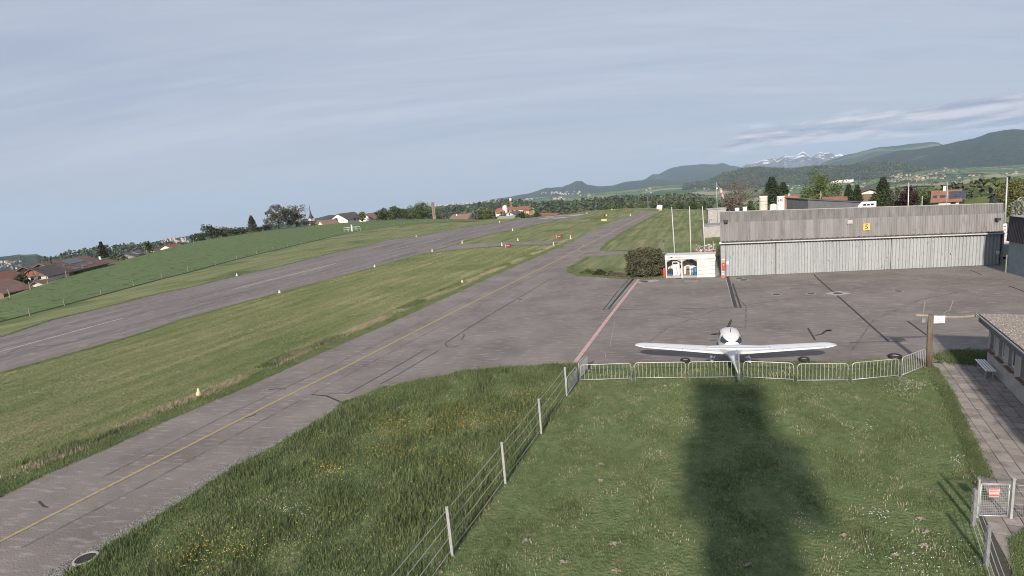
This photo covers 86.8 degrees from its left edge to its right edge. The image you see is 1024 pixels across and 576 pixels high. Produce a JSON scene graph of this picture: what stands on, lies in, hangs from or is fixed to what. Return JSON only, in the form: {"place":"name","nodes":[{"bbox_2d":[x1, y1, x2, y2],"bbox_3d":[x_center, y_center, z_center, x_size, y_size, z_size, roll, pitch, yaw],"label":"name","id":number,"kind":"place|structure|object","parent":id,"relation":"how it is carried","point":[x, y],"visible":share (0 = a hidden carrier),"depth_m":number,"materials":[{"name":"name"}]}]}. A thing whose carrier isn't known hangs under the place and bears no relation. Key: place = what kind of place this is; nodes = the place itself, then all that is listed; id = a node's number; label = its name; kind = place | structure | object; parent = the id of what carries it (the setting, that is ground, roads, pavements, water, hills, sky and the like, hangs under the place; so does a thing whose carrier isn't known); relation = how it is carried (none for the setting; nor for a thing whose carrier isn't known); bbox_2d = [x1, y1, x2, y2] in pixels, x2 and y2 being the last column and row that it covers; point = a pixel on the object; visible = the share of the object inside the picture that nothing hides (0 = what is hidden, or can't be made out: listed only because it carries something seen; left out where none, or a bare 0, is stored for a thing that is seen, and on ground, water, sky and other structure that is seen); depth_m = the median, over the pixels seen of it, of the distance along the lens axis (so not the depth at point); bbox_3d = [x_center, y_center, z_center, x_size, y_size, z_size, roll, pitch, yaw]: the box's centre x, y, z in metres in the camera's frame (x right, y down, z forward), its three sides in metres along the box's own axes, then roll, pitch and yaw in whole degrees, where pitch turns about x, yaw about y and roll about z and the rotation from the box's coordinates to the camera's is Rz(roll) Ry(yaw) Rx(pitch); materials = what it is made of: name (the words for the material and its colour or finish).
{"place":"outdoors","nodes":[
{"label":"outdoors","id":0,"kind":"place"},
{"bbox_2d":[0,278,35,298],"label":"house","id":1,"kind":"structure","parent":0,"point":[10,284],"depth_m":97.57,"materials":[{"name":"brown tile"}]},
{"bbox_2d":[0,254,42,271],"bbox_3d":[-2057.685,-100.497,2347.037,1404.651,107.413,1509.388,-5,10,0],"label":"hill","id":2,"kind":"structure","parent":0,"point":[30,259],"depth_m":2229.56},
{"bbox_2d":[0,219,478,320],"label":"meadow","id":3,"kind":"structure","parent":0,"point":[157,264],"depth_m":133.07,"materials":[{"name":"green plant"}]},
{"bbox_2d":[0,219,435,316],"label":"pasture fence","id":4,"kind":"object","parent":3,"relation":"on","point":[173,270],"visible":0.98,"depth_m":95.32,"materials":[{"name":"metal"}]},
{"bbox_2d":[0,221,467,321],"bbox_3d":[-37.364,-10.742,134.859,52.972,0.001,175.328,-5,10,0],"label":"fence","id":5,"kind":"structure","parent":3,"relation":"on","point":[171,276],"depth_m":93.74,"materials":[{"name":"metal"}]},
{"bbox_2d":[262,204,292,228],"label":"loose tree","id":6,"kind":"object","parent":3,"relation":"on","point":[278,218],"visible":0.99,"depth_m":307.97,"materials":[{"name":"green plant"}]},
{"bbox_2d":[284,204,308,226],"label":"loose tree","id":7,"kind":"object","parent":3,"relation":"on","point":[295,216],"visible":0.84,"depth_m":316.84,"materials":[{"name":"green plant"}]},
{"bbox_2d":[135,208,431,245],"bbox_3d":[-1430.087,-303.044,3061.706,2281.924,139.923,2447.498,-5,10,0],"label":"hill","id":8,"kind":"structure","parent":0,"point":[328,217],"depth_m":2982.58,"materials":[{"name":"green plant"}]},
{"bbox_2d":[11,242,561,467],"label":"tall grass","id":9,"kind":"structure","parent":0,"point":[72,444],"depth_m":26.93,"materials":[{"name":"green plant"}]},
{"bbox_2d":[0,213,587,336],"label":"grass","id":10,"kind":"structure","parent":0,"point":[230,277],"depth_m":84.59,"materials":[{"name":"green plant"}]},
{"bbox_2d":[56,362,588,575],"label":"tall grass","id":11,"kind":"structure","parent":0,"point":[437,482],"depth_m":20.94,"materials":[{"name":"green plant"}]},
{"bbox_2d":[417,239,578,253],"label":"connector road","id":12,"kind":"structure","parent":0,"point":[467,246],"depth_m":104.56,"materials":[{"name":"grey asphalt"}]},
{"bbox_2d":[0,164,1023,575],"bbox_3d":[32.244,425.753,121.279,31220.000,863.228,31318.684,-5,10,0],"label":"ground","id":13,"kind":"structure","parent":0,"point":[660,232],"depth_m":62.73,"materials":[{"name":"green plant"}]},
{"bbox_2d":[0,270,26,281],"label":"house","id":14,"kind":"structure","parent":13,"relation":"on","point":[11,274],"depth_m":112.70,"materials":[{"name":"red tile"}]},
{"bbox_2d":[24,264,70,282],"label":"gabled house","id":15,"kind":"structure","parent":13,"relation":"on","point":[39,273],"depth_m":115.28,"materials":[{"name":"beige paint"}]},
{"bbox_2d":[24,255,109,275],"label":"farmhouse","id":16,"kind":"object","parent":13,"relation":"on","point":[72,265],"visible":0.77,"depth_m":128.91,"materials":[{"name":"brown tile"}]},
{"bbox_2d":[96,241,108,258],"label":"conifer tree","id":17,"kind":"object","parent":13,"relation":"on","point":[102,251],"visible":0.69,"depth_m":170.75,"materials":[{"name":"green plant"}]},
{"bbox_2d":[200,224,221,238],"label":"bushy tree","id":18,"kind":"object","parent":13,"relation":"on","point":[211,231],"visible":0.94,"depth_m":259.69,"materials":[{"name":"green plant"}]},
{"bbox_2d":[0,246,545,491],"bbox_3d":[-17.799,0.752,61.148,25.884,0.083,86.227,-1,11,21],"label":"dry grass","id":19,"kind":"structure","parent":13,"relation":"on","point":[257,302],"depth_m":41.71,"materials":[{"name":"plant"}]},
{"bbox_2d":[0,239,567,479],"bbox_3d":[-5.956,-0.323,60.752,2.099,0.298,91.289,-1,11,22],"label":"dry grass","id":20,"kind":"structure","parent":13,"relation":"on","point":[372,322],"depth_m":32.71,"materials":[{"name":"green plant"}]},
{"bbox_2d":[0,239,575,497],"bbox_3d":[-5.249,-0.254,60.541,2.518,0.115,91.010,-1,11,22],"label":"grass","id":21,"kind":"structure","parent":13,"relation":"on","point":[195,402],"depth_m":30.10,"materials":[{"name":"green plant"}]},
{"bbox_2d":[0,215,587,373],"bbox_3d":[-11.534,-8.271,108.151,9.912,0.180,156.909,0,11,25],"label":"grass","id":22,"kind":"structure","parent":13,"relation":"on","point":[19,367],"depth_m":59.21,"materials":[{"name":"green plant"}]},
{"bbox_2d":[0,213,588,371],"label":"runway","id":23,"kind":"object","parent":13,"relation":"on","point":[157,310],"visible":0.95,"depth_m":68.76,"materials":[{"name":"grey asphalt"}]},
{"bbox_2d":[0,214,583,351],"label":"white runway markings","id":24,"kind":"object","parent":23,"relation":"on","point":[551,217],"visible":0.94,"depth_m":84.04,"materials":[{"name":"paint"}]},
{"bbox_2d":[0,211,660,575],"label":"taxiway","id":25,"kind":"structure","parent":13,"relation":"on","point":[22,507],"depth_m":22.92,"materials":[{"name":"grey asphalt"}]},
{"bbox_2d":[43,407,334,575],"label":"gravel","id":26,"kind":"structure","parent":25,"relation":"on","point":[188,491],"depth_m":19.44,"materials":[{"name":"grey gravel"}]},
{"bbox_2d":[0,211,657,541],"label":"yellow taxi line","id":27,"kind":"object","parent":25,"relation":"on","point":[66,507],"visible":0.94,"depth_m":26.81,"materials":[{"name":"paint"}]},
{"bbox_2d":[21,217,966,547],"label":"faint tyre tracks","id":28,"kind":"object","parent":25,"relation":"on","point":[419,337],"visible":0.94,"depth_m":34.02,"materials":[{"name":"rubber"}]},
{"bbox_2d":[331,212,359,222],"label":"white house","id":29,"kind":"structure","parent":13,"relation":"on","point":[346,217],"depth_m":328.54,"materials":[{"name":"paint"}]},
{"bbox_2d":[383,205,403,219],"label":"bushy tree","id":30,"kind":"object","parent":13,"relation":"on","point":[391,213],"visible":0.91,"depth_m":300.80,"materials":[{"name":"green plant"}]},
{"bbox_2d":[407,201,435,218],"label":"dense tree","id":31,"kind":"object","parent":13,"relation":"on","point":[419,212],"visible":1,"depth_m":276.23,"materials":[{"name":"green plant"}]},
{"bbox_2d":[0,167,983,269],"bbox_3d":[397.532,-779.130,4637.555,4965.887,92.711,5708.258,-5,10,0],"label":"village trees","id":32,"kind":"object","parent":13,"relation":"on","point":[909,176],"visible":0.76,"depth_m":2305.48,"materials":[{"name":"green plant"}]},
{"bbox_2d":[121,148,1022,246],"bbox_3d":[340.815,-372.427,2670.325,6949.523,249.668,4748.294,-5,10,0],"label":"hedgerows","id":33,"kind":"object","parent":13,"relation":"on","point":[877,182],"visible":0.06,"depth_m":2615.75,"materials":[{"name":"green plant"}]},
{"bbox_2d":[565,256,661,278],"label":"grass","id":34,"kind":"structure","parent":13,"relation":"on","point":[569,269],"depth_m":60.57,"materials":[{"name":"green plant"}]},
{"bbox_2d":[234,259,1023,429],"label":"apron","id":35,"kind":"object","parent":13,"relation":"on","point":[554,337],"visible":0.86,"depth_m":37.17,"materials":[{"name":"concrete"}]},
{"bbox_2d":[4,238,1023,507],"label":"asphalt crack seams","id":36,"kind":"object","parent":35,"relation":"on","point":[730,284],"visible":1,"depth_m":40.91,"materials":[{"name":"black asphalt"}]},
{"bbox_2d":[572,279,639,363],"bbox_3d":[8.224,1.713,43.202,0.298,0.001,26.892,-1,11,21],"label":"red apron line","id":37,"kind":"object","parent":35,"relation":"on","point":[584,349],"visible":0.93,"depth_m":38.42,"materials":[{"name":"paint"}]},
{"bbox_2d":[665,252,718,277],"bbox_3d":[18.076,-2.312,54.413,5.030,2.303,1.837,-1,11,23],"label":"fuel kiosk","id":38,"kind":"object","parent":35,"relation":"on","point":[705,263],"visible":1,"depth_m":53.69,"materials":[{"name":"white metal"}]},
{"bbox_2d":[635,319,836,379],"bbox_3d":[11.408,3.053,28.258,7.123,2.119,7.047,-10,11,-27],"label":"light aircraft","id":39,"kind":"object","parent":35,"relation":"on","point":[731,347],"visible":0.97,"depth_m":27.64,"materials":[{"name":"white metal"}]},
{"bbox_2d":[719,203,1004,276],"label":"hangar","id":40,"kind":"structure","parent":35,"relation":"on","point":[753,242],"depth_m":49.47,"materials":[{"name":"metal"}]},
{"bbox_2d":[725,243,774,275],"bbox_3d":[22.906,-2.770,52.060,4.450,3.139,0.195,-2,10,14],"label":"sliding door","id":41,"kind":"structure","parent":40,"relation":"in","point":[751,258],"depth_m":52.07,"materials":[{"name":"metal"}]},
{"bbox_2d":[776,240,831,273],"bbox_3d":[27.401,-2.905,50.888,4.785,3.044,0.195,-2,10,14],"label":"sliding door","id":42,"kind":"structure","parent":40,"relation":"in","point":[805,256],"depth_m":50.89,"materials":[{"name":"metal"}]},
{"bbox_2d":[832,238,890,271],"bbox_3d":[32.077,-3.058,49.751,4.785,2.942,0.195,-2,10,14],"label":"sliding door","id":43,"kind":"structure","parent":40,"relation":"in","point":[859,254],"depth_m":49.76,"materials":[{"name":"metal"}]},
{"bbox_2d":[891,236,954,268],"bbox_3d":[36.792,-3.199,48.524,4.900,2.839,0.195,-2,10,14],"label":"sliding door","id":44,"kind":"structure","parent":40,"relation":"in","point":[914,252],"depth_m":48.53,"materials":[{"name":"metal"}]},
{"bbox_2d":[954,234,1000,265],"bbox_3d":[40.849,-3.325,47.545,3.389,2.734,0.195,-2,10,14],"label":"sliding door","id":45,"kind":"structure","parent":40,"relation":"in","point":[970,250],"depth_m":47.56,"materials":[{"name":"metal"}]},
{"bbox_2d":[624,246,665,277],"bbox_3d":[13.820,-2.732,56.711,4.226,3.132,3.526,-5,10,0],"label":"shrub","id":46,"kind":"object","parent":13,"relation":"on","point":[635,258],"visible":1,"depth_m":55.63,"materials":[{"name":"green plant"}]},
{"bbox_2d":[597,210,693,251],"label":"grass","id":47,"kind":"structure","parent":13,"relation":"on","point":[604,246],"depth_m":95.74,"materials":[{"name":"green plant"}]},
{"bbox_2d":[702,223,719,237],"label":"concrete box","id":48,"kind":"object","parent":13,"relation":"on","point":[711,229],"visible":0.54,"depth_m":86.31,"materials":[{"name":"concrete"}]},
{"bbox_2d":[705,207,726,222],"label":"pale hut","id":49,"kind":"object","parent":13,"relation":"on","point":[711,213],"visible":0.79,"depth_m":104.40,"materials":[{"name":"concrete"}]},
{"bbox_2d":[724,193,736,210],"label":"shrub","id":50,"kind":"object","parent":13,"relation":"on","point":[729,206],"visible":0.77,"depth_m":113.54,"materials":[{"name":"brown plant"}]},
{"bbox_2d":[717,177,762,210],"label":"bare tree","id":51,"kind":"object","parent":13,"relation":"on","point":[737,193],"visible":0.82,"depth_m":115.93,"materials":[{"name":"grey plant"}]},
{"bbox_2d":[759,192,767,209],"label":"silo","id":52,"kind":"object","parent":13,"relation":"on","point":[763,202],"visible":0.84,"depth_m":93.08,"materials":[{"name":"beige paint"}]},
{"bbox_2d":[756,176,782,209],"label":"conifer tree","id":53,"kind":"object","parent":13,"relation":"on","point":[772,185],"visible":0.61,"depth_m":116.79,"materials":[{"name":"green plant"}]},
{"bbox_2d":[799,166,846,198],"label":"broadleaf tree","id":54,"kind":"object","parent":13,"relation":"on","point":[821,184],"visible":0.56,"depth_m":119.29,"materials":[{"name":"green plant"}]},
{"bbox_2d":[785,197,860,208],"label":"grey hall","id":55,"kind":"structure","parent":13,"relation":"on","point":[799,203],"depth_m":92.56,"materials":[{"name":"metal"}]},
{"bbox_2d":[855,185,892,201],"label":"black roofed house","id":56,"kind":"structure","parent":13,"relation":"on","point":[868,191],"depth_m":124.51,"materials":[{"name":"white paint"}]},
{"bbox_2d":[868,189,891,206],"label":"dark tree","id":57,"kind":"object","parent":13,"relation":"on","point":[878,200],"visible":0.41,"depth_m":96.55,"materials":[{"name":"green plant"}]},
{"bbox_2d":[873,176,891,204],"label":"conifer tree","id":58,"kind":"object","parent":13,"relation":"on","point":[883,183],"visible":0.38,"depth_m":105.61,"materials":[{"name":"green plant"}]},
{"bbox_2d":[888,185,904,205],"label":"grey tree","id":59,"kind":"object","parent":13,"relation":"on","point":[894,201],"visible":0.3,"depth_m":103.24,"materials":[{"name":"green plant"}]},
{"bbox_2d":[895,185,918,205],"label":"purple beech","id":60,"kind":"object","parent":13,"relation":"on","point":[904,198],"visible":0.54,"depth_m":100.39,"materials":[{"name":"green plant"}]},
{"bbox_2d":[930,186,965,204],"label":"orange roofed house","id":61,"kind":"structure","parent":13,"relation":"on","point":[939,197],"depth_m":97.21,"materials":[{"name":"orange tile"}]},
{"bbox_2d":[932,347,987,366],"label":"grass","id":62,"kind":"structure","parent":13,"relation":"on","point":[963,357],"depth_m":26.72,"materials":[{"name":"green plant"}]},
{"bbox_2d":[975,313,1023,404],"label":"clubhouse","id":63,"kind":"structure","parent":13,"relation":"on","point":[1005,354],"depth_m":23.06,"materials":[{"name":"white paint"}]},
{"bbox_2d":[993,177,1023,216],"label":"willow tree","id":64,"kind":"object","parent":13,"relation":"on","point":[1014,192],"visible":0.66,"depth_m":127.13,"materials":[{"name":"green plant"}]},
{"bbox_2d":[1005,215,1023,276],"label":"hangar","id":65,"kind":"structure","parent":13,"relation":"on","point":[1015,239],"depth_m":42.92,"materials":[{"name":"metal"}]},
{"bbox_2d":[1008,197,1023,215],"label":"blossom tree","id":66,"kind":"object","parent":13,"relation":"on","point":[1018,210],"visible":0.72,"depth_m":69.91,"materials":[{"name":"white plant"}]},
{"bbox_2d":[1009,530,1023,575],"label":"lawn corner","id":67,"kind":"object","parent":13,"relation":"on","point":[1015,572],"visible":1,"depth_m":13.47,"materials":[{"name":"green plant"}]},
{"bbox_2d":[0,0,1023,257],"label":"sky","id":68,"kind":"structure","parent":0,"point":[122,121],"materials":[{"name":"blue"}]},
{"bbox_2d":[64,358,991,575],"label":"lawn","id":69,"kind":"structure","parent":0,"point":[516,506],"depth_m":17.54,"materials":[{"name":"green plant"}]},
{"bbox_2d":[72,551,98,565],"bbox_3d":[-13.108,8.323,16.657,0.657,0.070,0.657,-5,10,0],"label":"drain well","id":70,"kind":"object","parent":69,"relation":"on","point":[83,557],"visible":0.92,"depth_m":16.67,"materials":[{"name":"concrete"}]},
{"bbox_2d":[145,360,576,575],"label":"yellow flowers","id":71,"kind":"object","parent":69,"relation":"on","point":[360,473],"visible":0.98,"depth_m":20.63,"materials":[{"name":"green plant"}]},
{"bbox_2d":[392,367,566,575],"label":"wire fence","id":72,"kind":"object","parent":69,"relation":"on","point":[448,517],"visible":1,"depth_m":17.25,"materials":[{"name":"metal"}]},
{"bbox_2d":[580,363,632,380],"bbox_3d":[4.820,4.326,27.702,2.654,0.951,0.445,-4,10,8],"label":"crowd barrier","id":73,"kind":"object","parent":69,"relation":"on","point":[607,372],"visible":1,"depth_m":27.67,"materials":[{"name":"metal"}]},
{"bbox_2d":[275,371,974,572],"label":"white flowers","id":74,"kind":"object","parent":69,"relation":"on","point":[791,498],"visible":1,"depth_m":15.88,"materials":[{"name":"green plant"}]},
{"bbox_2d":[634,362,685,380],"bbox_3d":[7.474,4.178,27.231,2.555,0.951,0.445,-3,10,12],"label":"crowd barrier","id":75,"kind":"object","parent":69,"relation":"on","point":[665,365],"visible":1,"depth_m":27.19,"materials":[{"name":"metal"}]},
{"bbox_2d":[688,361,740,380],"bbox_3d":[9.974,4.059,26.675,2.453,0.951,0.445,-3,10,12],"label":"crowd barrier","id":76,"kind":"object","parent":69,"relation":"on","point":[715,364],"visible":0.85,"depth_m":26.61,"materials":[{"name":"metal"}]},
{"bbox_2d":[743,361,793,381],"bbox_3d":[12.299,3.988,25.939,2.244,0.951,0.445,-1,11,23],"label":"crowd barrier","id":77,"kind":"object","parent":69,"relation":"on","point":[777,370],"visible":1,"depth_m":25.83,"materials":[{"name":"metal"}]},
{"bbox_2d":[797,363,849,383],"bbox_3d":[14.447,3.943,25.139,2.220,0.951,0.445,-3,10,13],"label":"crowd barrier","id":78,"kind":"object","parent":69,"relation":"on","point":[820,371],"visible":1,"depth_m":25.11,"materials":[{"name":"metal"}]},
{"bbox_2d":[850,359,900,383],"bbox_3d":[16.744,3.782,24.916,2.267,0.951,0.445,-5,10,-1],"label":"crowd barrier","id":79,"kind":"object","parent":69,"relation":"on","point":[873,369],"visible":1,"depth_m":24.90,"materials":[{"name":"metal"}]},
{"bbox_2d":[899,349,926,378],"bbox_3d":[18.834,3.494,25.364,2.091,1.001,0.445,-10,11,-26],"label":"crowd barrier","id":80,"kind":"object","parent":69,"relation":"on","point":[914,362],"visible":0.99,"depth_m":25.31,"materials":[{"name":"metal"}]},
{"bbox_2d":[921,314,944,367],"bbox_3d":[19.831,2.581,25.634,0.950,2.723,0.259,-4,10,8],"label":"sign post","id":81,"kind":"object","parent":69,"relation":"on","point":[930,322],"visible":0.99,"depth_m":25.50,"materials":[{"name":"brown wood"}]},
{"bbox_2d":[922,366,997,479],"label":"grass","id":82,"kind":"structure","parent":69,"relation":"on","point":[968,439],"depth_m":19.88,"materials":[{"name":"green plant"}]},
{"bbox_2d":[970,488,1004,575],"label":"wire fence","id":83,"kind":"object","parent":69,"relation":"on","point":[987,550],"visible":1,"depth_m":13.23,"materials":[{"name":"metal"}]},
{"bbox_2d":[460,180,689,203],"bbox_3d":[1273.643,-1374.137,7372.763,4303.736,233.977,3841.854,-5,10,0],"label":"hill","id":84,"kind":"structure","parent":0,"point":[580,186],"depth_m":6989.13,"materials":[{"name":"green plant"}]},
{"bbox_2d":[516,185,751,202],"bbox_3d":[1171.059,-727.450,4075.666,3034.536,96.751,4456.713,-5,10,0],"label":"hill","id":85,"kind":"structure","parent":0,"point":[663,190],"depth_m":3762.28,"materials":[{"name":"green plant"}]},
{"bbox_2d":[580,250,720,258],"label":"service road","id":86,"kind":"structure","parent":0,"point":[600,253],"depth_m":77.03,"materials":[{"name":"grey asphalt"}]},
{"bbox_2d":[644,163,743,181],"bbox_3d":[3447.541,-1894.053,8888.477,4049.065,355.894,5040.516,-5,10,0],"label":"hill","id":87,"kind":"structure","parent":0,"point":[695,173],"depth_m":8325.96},
{"bbox_2d":[741,151,843,167],"bbox_3d":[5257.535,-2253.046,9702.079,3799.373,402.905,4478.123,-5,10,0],"label":"alps","id":88,"kind":"structure","parent":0,"point":[801,159],"depth_m":9214.52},
{"bbox_2d":[712,168,893,189],"bbox_3d":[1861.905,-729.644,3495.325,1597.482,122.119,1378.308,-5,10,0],"label":"hill","id":89,"kind":"structure","parent":0,"point":[779,179],"depth_m":3370.92,"materials":[{"name":"green plant"}]},
{"bbox_2d":[682,161,926,189],"bbox_3d":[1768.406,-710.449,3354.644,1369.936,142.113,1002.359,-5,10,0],"label":"wood","id":90,"kind":"object","parent":89,"relation":"on","point":[798,176],"visible":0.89,"depth_m":3339.02,"materials":[{"name":"green plant"}]},
{"bbox_2d":[821,142,941,165],"bbox_3d":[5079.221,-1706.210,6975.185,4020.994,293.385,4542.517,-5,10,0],"label":"mountain","id":91,"kind":"structure","parent":0,"point":[853,158],"depth_m":6680.90,"materials":[{"name":"green plant"}]},
{"bbox_2d":[858,173,925,186],"bbox_3d":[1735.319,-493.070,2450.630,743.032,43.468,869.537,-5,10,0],"label":"hill","id":92,"kind":"structure","parent":0,"point":[870,183],"depth_m":2334.45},
{"bbox_2d":[862,129,1023,169],"bbox_3d":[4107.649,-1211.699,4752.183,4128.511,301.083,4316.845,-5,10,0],"label":"mountain","id":93,"kind":"structure","parent":0,"point":[998,148],"depth_m":4027.16,"materials":[{"name":"green plant"}]},
{"bbox_2d":[896,167,1023,186],"bbox_3d":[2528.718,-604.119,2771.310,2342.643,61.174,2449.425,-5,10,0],"label":"hill","id":94,"kind":"structure","parent":0,"point":[989,172],"depth_m":2419.21,"materials":[{"name":"green plant"}]},
{"bbox_2d":[932,360,1023,575],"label":"path","id":95,"kind":"structure","parent":0,"point":[1003,561],"depth_m":14.27,"materials":[{"name":"concrete"}]},
{"bbox_2d":[932,361,1023,564],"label":"path slabs","id":96,"kind":"structure","parent":95,"relation":"on","point":[1002,455],"depth_m":19.57,"materials":[{"name":"grey concrete"}]},
{"bbox_2d":[975,359,995,378],"bbox_3d":[21.425,3.697,24.541,0.365,0.442,1.700,0,11,28],"label":"slatted bench","id":97,"kind":"object","parent":96,"relation":"on","point":[987,364],"visible":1,"depth_m":24.39,"materials":[{"name":"white paint"}]},
{"bbox_2d":[976,477,1016,518],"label":"gate","id":98,"kind":"structure","parent":96,"relation":"on","point":[995,493],"depth_m":14.81,"materials":[{"name":"metal"}]},
{"bbox_2d":[963,192,1023,203],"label":"hill","id":99,"kind":"structure","parent":0,"point":[979,200],"depth_m":190.29,"materials":[{"name":"green plant"}]},
{"bbox_2d":[1001,525,1023,575],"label":"grass","id":100,"kind":"structure","parent":0,"point":[1014,553],"depth_m":13.56,"materials":[{"name":"green plant"}]},
{"bbox_3d":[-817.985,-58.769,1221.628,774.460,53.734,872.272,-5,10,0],"label":"hill","id":101,"kind":"structure","parent":0,"visible":0},
{"bbox_2d":[38,238,211,263],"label":"wood","id":102,"kind":"object","parent":101,"relation":"on","point":[115,250],"visible":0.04,"depth_m":1146.00,"materials":[{"name":"green plant"}]},
{"bbox_3d":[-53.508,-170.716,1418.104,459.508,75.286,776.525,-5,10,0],"label":"hill","id":103,"kind":"structure","parent":0,"visible":0},
{"bbox_2d":[428,198,563,218],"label":"wood","id":104,"kind":"object","parent":103,"relation":"on","point":[446,212],"visible":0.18,"depth_m":1382.52,"materials":[{"name":"green plant"}]},
{"bbox_3d":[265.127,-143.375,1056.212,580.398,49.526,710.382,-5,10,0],"label":"hill","id":105,"kind":"structure","parent":0,"visible":0},
{"bbox_2d":[522,192,743,213],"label":"wood","id":106,"kind":"object","parent":105,"relation":"on","point":[574,205],"visible":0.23,"depth_m":1030.68,"materials":[{"name":"green plant"}]},
{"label":"hill","id":107,"kind":"structure","parent":0,"visible":0},
{"bbox_2d":[914,176,1023,201],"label":"wood","id":108,"kind":"object","parent":107,"relation":"on","point":[979,187],"visible":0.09,"depth_m":331.94,"materials":[{"name":"green plant"}]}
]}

